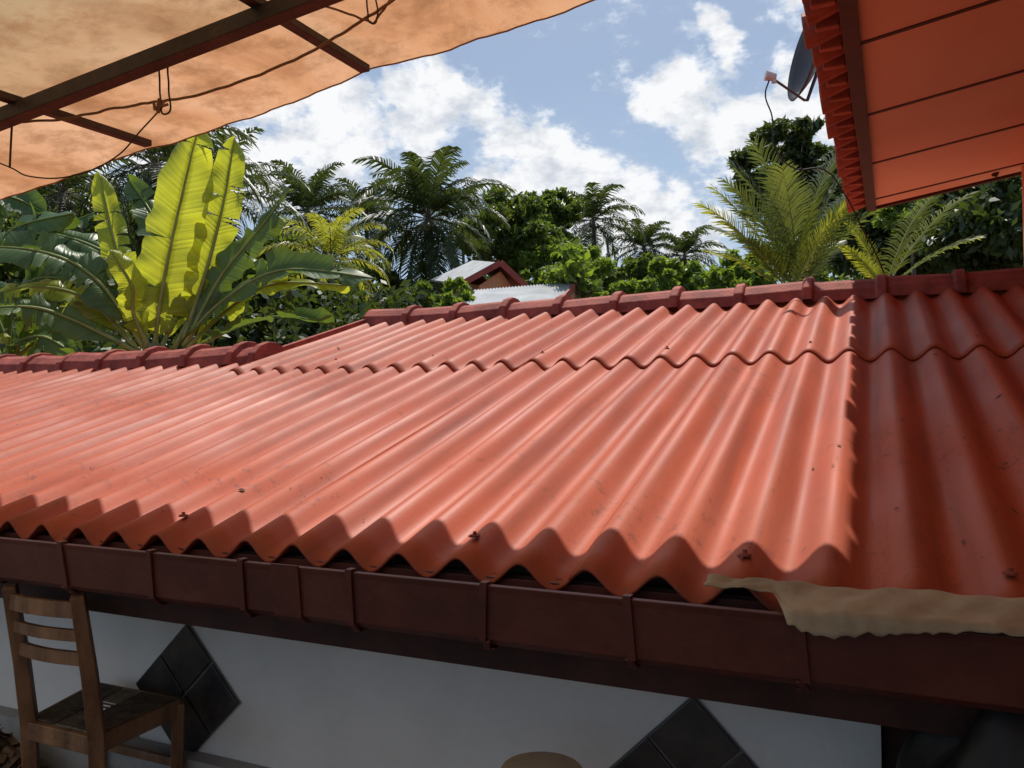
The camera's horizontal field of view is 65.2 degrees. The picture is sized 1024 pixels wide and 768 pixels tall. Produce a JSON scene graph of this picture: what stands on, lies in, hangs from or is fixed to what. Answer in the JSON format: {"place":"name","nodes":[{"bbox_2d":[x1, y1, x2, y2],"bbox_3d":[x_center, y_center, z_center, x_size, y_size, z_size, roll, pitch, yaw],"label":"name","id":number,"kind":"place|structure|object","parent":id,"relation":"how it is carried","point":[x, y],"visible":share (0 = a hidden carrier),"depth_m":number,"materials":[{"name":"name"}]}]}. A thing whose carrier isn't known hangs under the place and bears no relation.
{"place":"outdoors","nodes":[
{"label":"outdoors","id":0,"kind":"place"},
{"bbox_2d":[443,271,510,295],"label":"walls","id":1,"kind":"structure","parent":0,"point":[498,280],"depth_m":17.56,"materials":[{"name":"paint"}]},
{"bbox_2d":[431,260,493,282],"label":"roof","id":2,"kind":"structure","parent":1,"relation":"on","point":[466,270],"depth_m":19.38,"materials":[{"name":"metal"}]},
{"bbox_2d":[464,260,527,285],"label":"bargeboards","id":3,"kind":"object","parent":2,"relation":"attached to","point":[511,272],"visible":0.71,"depth_m":17.28,"materials":[{"name":"red wood"}]},
{"bbox_2d":[487,267,520,286],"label":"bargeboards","id":4,"kind":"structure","parent":2,"relation":"attached to","point":[510,280],"depth_m":18.31,"materials":[{"name":"red wood"}]},
{"bbox_2d":[20,0,1013,355],"label":"sky","id":5,"kind":"structure","parent":0,"point":[650,98],"materials":[{"name":"blue"}]},
{"label":"ground","id":6,"kind":"structure","parent":0,"visible":0},
{"bbox_2d":[0,235,94,351],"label":"broadleaf tree","id":7,"kind":"object","parent":6,"relation":"on","point":[10,273],"visible":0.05,"depth_m":14.54,"materials":[{"name":"green plant"}]},
{"bbox_2d":[0,189,95,355],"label":"banana plant","id":8,"kind":"object","parent":6,"relation":"on","point":[33,202],"visible":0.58,"depth_m":8.47,"materials":[{"name":"green plant"}]},
{"bbox_2d":[0,158,144,302],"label":"coconut palm","id":9,"kind":"object","parent":6,"relation":"on","point":[63,202],"visible":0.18,"depth_m":20.02,"materials":[{"name":"green plant"}]},
{"bbox_2d":[1,173,144,285],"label":"broadleaf tree","id":10,"kind":"object","parent":6,"relation":"on","point":[51,186],"visible":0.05,"depth_m":22.78,"materials":[{"name":"green plant"}]},
{"bbox_2d":[0,705,268,767],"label":"plinth","id":11,"kind":"structure","parent":6,"relation":"on","point":[53,757],"depth_m":2.58,"materials":[{"name":"white paint"}]},
{"bbox_2d":[71,124,273,342],"bbox_3d":[-8.035,-2.271,18.142,5.058,8.506,5.061,-1,-3,24],"label":"coconut palm","id":12,"kind":"object","parent":6,"relation":"on","point":[149,175],"visible":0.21,"depth_m":18.01,"materials":[{"name":"green plant"}]},
{"bbox_2d":[0,133,376,350],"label":"banana plant","id":13,"kind":"object","parent":6,"relation":"on","point":[192,262],"visible":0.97,"depth_m":7.90,"materials":[{"name":"green plant"}]},
{"bbox_2d":[0,277,427,355],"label":"undergrowth","id":14,"kind":"object","parent":6,"relation":"on","point":[345,309],"visible":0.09,"depth_m":11.41,"materials":[{"name":"green plant"}]},
{"bbox_2d":[131,126,313,243],"bbox_3d":[-8.108,-2.413,22.084,4.343,9.101,4.317,-1,-3,24],"label":"coconut palm","id":15,"kind":"object","parent":6,"relation":"on","point":[248,196],"visible":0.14,"depth_m":22.49,"materials":[{"name":"green plant"}]},
{"bbox_2d":[162,276,326,343],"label":"broadleaf tree","id":16,"kind":"object","parent":6,"relation":"on","point":[262,330],"visible":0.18,"depth_m":12.78,"materials":[{"name":"green plant"}]},
{"bbox_2d":[237,231,366,341],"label":"broadleaf tree","id":17,"kind":"object","parent":6,"relation":"on","point":[250,273],"visible":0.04,"depth_m":21.29,"materials":[{"name":"green plant"}]},
{"bbox_2d":[245,159,376,334],"bbox_3d":[-8.759,-3.380,34.157,5.594,11.992,5.585,2,-3,-37],"label":"coconut palm","id":18,"kind":"object","parent":6,"relation":"on","point":[306,201],"visible":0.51,"depth_m":33.76,"materials":[{"name":"green plant"}]},
{"bbox_2d":[258,207,392,302],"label":"young coconut palm","id":19,"kind":"object","parent":6,"relation":"on","point":[332,239],"visible":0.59,"depth_m":15.93,"materials":[{"name":"green plant"}]},
{"bbox_2d":[316,257,414,315],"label":"broadleaf tree","id":20,"kind":"object","parent":6,"relation":"on","point":[391,278],"visible":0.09,"depth_m":22.84,"materials":[{"name":"green plant"}]},
{"bbox_2d":[319,177,416,265],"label":"coconut palm","id":21,"kind":"object","parent":6,"relation":"on","point":[375,210],"visible":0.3,"depth_m":37.80,"materials":[{"name":"green plant"}]},
{"bbox_2d":[393,279,441,307],"bbox_3d":[-1.530,0.021,13.092,0.894,3.507,0.972,0,-2,-2],"label":"garden shrub","id":22,"kind":"object","parent":6,"relation":"on","point":[428,300],"visible":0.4,"depth_m":12.86,"materials":[{"name":"green plant"}]},
{"bbox_2d":[342,145,517,296],"bbox_3d":[-2.638,-2.314,24.027,5.148,9.061,5.972,-1,-3,24],"label":"coconut palm","id":23,"kind":"object","parent":6,"relation":"on","point":[422,193],"visible":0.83,"depth_m":23.57,"materials":[{"name":"green plant"}]},
{"bbox_2d":[0,534,881,767],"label":"front wall","id":24,"kind":"structure","parent":6,"relation":"on","point":[306,705],"depth_m":2.22,"materials":[{"name":"white paint"}]},
{"bbox_2d":[136,625,754,767],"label":"diamond tiles","id":25,"kind":"object","parent":24,"relation":"attached to","point":[690,733],"visible":0.81,"depth_m":2.46,"materials":[{"name":"black tile"}]},
{"bbox_2d":[137,625,757,767],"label":"diamond grout","id":26,"kind":"object","parent":24,"relation":"attached to","point":[732,758],"visible":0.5,"depth_m":1.92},
{"bbox_2d":[0,528,980,736],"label":"fascia","id":27,"kind":"structure","parent":24,"relation":"attached to","point":[931,717],"depth_m":1.63,"materials":[{"name":"brown wood"}]},
{"bbox_2d":[0,540,810,692],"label":"gutter brackets","id":28,"kind":"object","parent":27,"relation":"attached to","point":[802,683],"visible":0.78,"depth_m":1.56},
{"bbox_2d":[0,532,1023,713],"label":"gutter","id":29,"kind":"object","parent":27,"relation":"attached to","point":[751,639],"depth_m":1.50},
{"bbox_2d":[0,368,303,492],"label":"sheet","id":30,"kind":"object","parent":29,"relation":"on","point":[31,460],"visible":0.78,"depth_m":3.38,"materials":[{"name":"paint"}]},
{"bbox_2d":[230,319,426,374],"bbox_3d":[-0.934,-0.250,4.831,0.680,0.480,1.401,-1,-3,24],"label":"sheet","id":31,"kind":"object","parent":30,"relation":"on","point":[308,357],"visible":0.77,"depth_m":4.67,"materials":[{"name":"paint"}]},
{"bbox_2d":[0,361,513,557],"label":"sheet","id":32,"kind":"object","parent":29,"relation":"on","point":[299,435],"visible":0.94,"depth_m":2.68,"materials":[{"name":"paint"}]},
{"bbox_2d":[314,309,601,373],"bbox_3d":[-0.210,-0.263,4.493,1.127,0.488,1.420,-1,-3,24],"label":"sheet","id":33,"kind":"object","parent":32,"relation":"on","point":[482,343],"visible":0.88,"depth_m":4.27,"materials":[{"name":"paint"}]},
{"bbox_2d":[363,268,1023,324],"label":"ridge caps","id":34,"kind":"object","parent":33,"relation":"on","point":[959,280],"visible":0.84,"depth_m":4.51,"materials":[{"name":"paint"}]},
{"bbox_2d":[178,335,1018,575],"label":"roof bolts","id":35,"kind":"object","parent":32,"relation":"on","point":[1009,571],"visible":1,"depth_m":1.54,"materials":[{"name":"paint"}]},
{"bbox_2d":[270,563,312,622],"bbox_3d":[-0.473,0.466,1.814,0.075,0.134,0.136,-1,-3,24],"label":"gutter joint","id":36,"kind":"object","parent":29,"relation":"attached to","point":[286,591],"visible":0.72,"depth_m":1.76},
{"bbox_2d":[195,356,718,590],"bbox_3d":[0.097,0.139,2.678,1.127,0.644,1.939,-1,-3,24],"label":"sheet","id":37,"kind":"object","parent":29,"relation":"on","point":[565,451],"visible":0.85,"depth_m":2.21,"materials":[{"name":"paint"}]},
{"bbox_2d":[500,302,758,369],"bbox_3d":[0.725,-0.279,4.081,1.127,0.480,1.398,-1,-3,24],"label":"sheet","id":38,"kind":"object","parent":37,"relation":"on","point":[639,337],"visible":0.8,"depth_m":3.85,"materials":[{"name":"paint"}]},
{"bbox_2d":[568,345,1023,611],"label":"sheet","id":39,"kind":"object","parent":29,"relation":"on","point":[741,439],"visible":0.88,"depth_m":1.89,"materials":[{"name":"paint"}]},
{"bbox_2d":[16,297,1019,557],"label":"leaf bits","id":40,"kind":"object","parent":39,"relation":"on","point":[710,499],"visible":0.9,"depth_m":2.03,"materials":[{"name":"brown plant"}]},
{"bbox_2d":[723,286,1023,364],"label":"sheet","id":41,"kind":"object","parent":39,"relation":"on","point":[918,324],"visible":0.92,"depth_m":3.44,"materials":[{"name":"paint"}]},
{"bbox_2d":[703,574,1023,639],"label":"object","id":42,"kind":"object","parent":29,"relation":"on","point":[834,613],"visible":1,"depth_m":1.28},
{"bbox_2d":[881,726,908,767],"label":"store door","id":43,"kind":"structure","parent":24,"relation":"attached to","point":[893,738],"depth_m":1.74,"materials":[{"name":"brown wood"}]},
{"bbox_2d":[20,237,863,355],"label":"distant trees","id":44,"kind":"object","parent":6,"relation":"on","point":[824,276],"visible":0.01,"depth_m":50.12,"materials":[{"name":"green plant"}]},
{"bbox_2d":[431,276,475,306],"bbox_3d":[-1.071,-0.056,14.043,0.940,3.735,1.072,-1,-3,24],"label":"garden shrub","id":45,"kind":"object","parent":6,"relation":"on","point":[450,288],"visible":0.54,"depth_m":14.05,"materials":[{"name":"green plant"}]},
{"bbox_2d":[424,185,484,262],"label":"coconut palm","id":46,"kind":"object","parent":6,"relation":"on","point":[481,195],"visible":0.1,"depth_m":44.18,"materials":[{"name":"green plant"}]},
{"bbox_2d":[450,186,573,286],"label":"broadleaf tree","id":47,"kind":"object","parent":6,"relation":"on","point":[519,212],"visible":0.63,"depth_m":27.34,"materials":[{"name":"green plant"}]},
{"bbox_2d":[465,282,576,304],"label":"zinc roof shed","id":48,"kind":"structure","parent":6,"relation":"on","point":[524,293],"depth_m":14.44,"materials":[{"name":"silver metal"}]},
{"bbox_2d":[522,187,584,245],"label":"broadleaf tree","id":49,"kind":"object","parent":6,"relation":"on","point":[557,213],"visible":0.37,"depth_m":33.38,"materials":[{"name":"green plant"}]},
{"bbox_2d":[517,241,618,285],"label":"broadleaf tree","id":50,"kind":"object","parent":6,"relation":"on","point":[602,266],"visible":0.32,"depth_m":25.75,"materials":[{"name":"green plant"}]},
{"bbox_2d":[540,239,608,298],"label":"leafy tree","id":51,"kind":"object","parent":6,"relation":"on","point":[571,268],"visible":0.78,"depth_m":15.02,"materials":[{"name":"green plant"}]},
{"bbox_2d":[560,182,645,269],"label":"coconut palm","id":52,"kind":"object","parent":6,"relation":"on","point":[594,202],"visible":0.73,"depth_m":39.86,"materials":[{"name":"green plant"}]},
{"bbox_2d":[601,252,660,293],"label":"broadleaf tree","id":53,"kind":"object","parent":6,"relation":"on","point":[637,268],"visible":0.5,"depth_m":35.39,"materials":[{"name":"green plant"}]},
{"bbox_2d":[598,218,681,280],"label":"coconut palm","id":54,"kind":"object","parent":6,"relation":"on","point":[652,229],"visible":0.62,"depth_m":43.88,"materials":[{"name":"green plant"}]},
{"bbox_2d":[608,255,707,294],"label":"broadleaf tree","id":55,"kind":"object","parent":6,"relation":"on","point":[672,272],"visible":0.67,"depth_m":23.49,"materials":[{"name":"green plant"}]},
{"bbox_2d":[646,225,730,289],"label":"coconut palm","id":56,"kind":"object","parent":6,"relation":"on","point":[683,246],"visible":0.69,"depth_m":41.82,"materials":[{"name":"green plant"}]},
{"bbox_2d":[703,249,777,289],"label":"leafy tree","id":57,"kind":"object","parent":6,"relation":"on","point":[731,274],"visible":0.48,"depth_m":13.68,"materials":[{"name":"green plant"}]},
{"bbox_2d":[693,157,847,283],"bbox_3d":[2.997,-1.885,9.271,1.824,1.758,0.927,0,-2,10],"label":"young coconut palm","id":58,"kind":"object","parent":6,"relation":"on","point":[823,231],"visible":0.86,"depth_m":9.19,"materials":[{"name":"green plant"}]},
{"bbox_2d":[726,114,849,277],"bbox_3d":[7.433,-2.417,20.067,3.839,8.946,3.853,-1,-3,24],"label":"broadleaf tree","id":59,"kind":"object","parent":6,"relation":"on","point":[799,148],"visible":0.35,"depth_m":19.62,"materials":[{"name":"green plant"}]},
{"bbox_2d":[706,132,884,281],"bbox_3d":[3.362,-2.074,9.576,1.990,1.965,1.625,0,-2,2],"label":"young coconut palm","id":60,"kind":"object","parent":6,"relation":"on","point":[782,187],"visible":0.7,"depth_m":9.38,"materials":[{"name":"green plant"}]},
{"bbox_2d":[815,174,959,279],"bbox_3d":[7.877,-1.346,15.937,2.619,6.474,3.153,2,-3,-34],"label":"broadleaf tree","id":61,"kind":"object","parent":6,"relation":"on","point":[840,262],"visible":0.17,"depth_m":15.79,"materials":[{"name":"green plant"}]},
{"bbox_2d":[871,195,946,274],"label":"broadleaf tree","id":62,"kind":"object","parent":6,"relation":"on","point":[887,217],"visible":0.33,"depth_m":14.01,"materials":[{"name":"green plant"}]},
{"bbox_2d":[838,191,985,278],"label":"young coconut palm","id":63,"kind":"object","parent":6,"relation":"on","point":[872,271],"visible":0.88,"depth_m":9.86,"materials":[{"name":"green plant"}]},
{"bbox_2d":[912,175,1023,273],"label":"broadleaf tree","id":64,"kind":"object","parent":6,"relation":"on","point":[992,212],"visible":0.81,"depth_m":12.36,"materials":[{"name":"green plant"}]},
{"bbox_2d":[1021,164,1023,248],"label":"house wall","id":65,"kind":"structure","parent":6,"relation":"on","point":[1022,168],"depth_m":5.02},
{"bbox_2d":[857,0,1023,205],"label":"soffit","id":66,"kind":"structure","parent":65,"relation":"attached to","point":[979,44],"depth_m":3.68,"materials":[{"name":"wood"}]},
{"bbox_2d":[861,0,1023,199],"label":"soffit battens","id":67,"kind":"object","parent":66,"relation":"attached to","point":[932,21],"depth_m":3.70,"materials":[{"name":"brown wood"}]},
{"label":"roof tiles","id":68,"kind":"object","parent":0,"visible":0},
{"bbox_2d":[764,30,884,273],"bbox_3d":[1.849,-1.398,4.704,0.601,1.706,0.523,-1,-3,33],"label":"satellite dish","id":69,"kind":"object","parent":68,"relation":"attached to","point":[802,72],"visible":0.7,"depth_m":4.91,"materials":[{"name":"metal"}]},
{"bbox_2d":[801,0,865,212],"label":"tile ends","id":70,"kind":"object","parent":68,"relation":"attached to","point":[822,32],"visible":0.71,"depth_m":3.52,"materials":[{"name":"ceramic"}]},
{"bbox_2d":[837,0,1021,210],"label":"fascia board","id":71,"kind":"object","parent":68,"relation":"attached to","point":[849,19],"visible":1,"depth_m":3.67,"materials":[{"name":"brown wood"}]},
{"bbox_3d":[-3.127,0.276,6.628,4.824,0.728,2.202,-1,-3,24],"label":"low back sheet","id":72,"kind":"object","parent":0,"visible":0},
{"bbox_2d":[0,369,69,388],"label":"sheet","id":73,"kind":"object","parent":72,"relation":"on","point":[11,378],"visible":0.35,"depth_m":5.07,"materials":[{"name":"paint"}]},
{"bbox_2d":[0,363,206,432],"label":"sheet","id":74,"kind":"object","parent":72,"relation":"on","point":[29,402],"visible":0.82,"depth_m":4.36,"materials":[{"name":"paint"}]},
{"bbox_2d":[0,363,239,450],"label":"sheet","id":75,"kind":"object","parent":72,"relation":"on","point":[20,435],"visible":0.66,"depth_m":3.83,"materials":[{"name":"paint"}]},
{"bbox_2d":[0,341,285,372],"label":"ridge caps","id":76,"kind":"object","parent":72,"relation":"on","point":[240,353],"visible":0.82,"depth_m":4.88,"materials":[{"name":"paint"}]},
{"bbox_2d":[283,319,365,349],"bbox_3d":[-1.176,-0.304,5.134,0.035,0.388,1.070,-1,-3,24],"label":"verge board","id":77,"kind":"object","parent":72,"relation":"on","point":[321,335],"visible":0.29,"depth_m":5.07,"materials":[{"name":"paint"}]},
{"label":"terrace floor","id":78,"kind":"structure","parent":0,"visible":0},
{"bbox_2d":[0,724,48,767],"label":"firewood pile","id":79,"kind":"object","parent":78,"relation":"on","point":[10,747],"visible":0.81,"depth_m":2.58,"materials":[{"name":"brown plant"}]},
{"bbox_2d":[2,583,184,767],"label":"wooden chair","id":80,"kind":"object","parent":78,"relation":"on","point":[131,713],"visible":1,"depth_m":2.21,"materials":[{"name":"brown wood"}]},
{"bbox_2d":[0,0,594,200],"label":"tarpaulin awning","id":81,"kind":"object","parent":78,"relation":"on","point":[86,86],"visible":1,"depth_m":2.59,"materials":[{"name":"fabric"}]},
{"bbox_2d":[501,751,581,767],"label":"round stool","id":82,"kind":"object","parent":78,"relation":"on","point":[539,759],"visible":1,"depth_m":1.69,"materials":[{"name":"brown wood"}]},
{"bbox_2d":[896,709,1023,767],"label":"black rubbish bag","id":83,"kind":"object","parent":78,"relation":"on","point":[992,739],"visible":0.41,"depth_m":1.27,"materials":[{"name":"plastic"}]},
{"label":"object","id":84,"kind":"object","parent":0,"visible":0},
{"bbox_2d":[23,290,1005,368],"bbox_3d":[-1.235,-0.270,5.160,9.500,0.416,1.270,-1,-3,24],"label":"ridge mortar","id":85,"kind":"object","parent":84,"relation":"on","point":[808,301],"visible":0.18,"depth_m":4.34,"materials":[{"name":"paint"}]},
{"bbox_3d":[1.920,0.106,1.852,1.043,0.647,1.939,-1,-3,24],"label":"lower sheet","id":86,"kind":"object","parent":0,"visible":0},
{"bbox_2d":[999,285,1023,346],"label":"sheet","id":87,"kind":"object","parent":86,"relation":"on","point":[1012,299],"visible":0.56,"depth_m":3.72,"materials":[{"name":"paint"}]}
]}

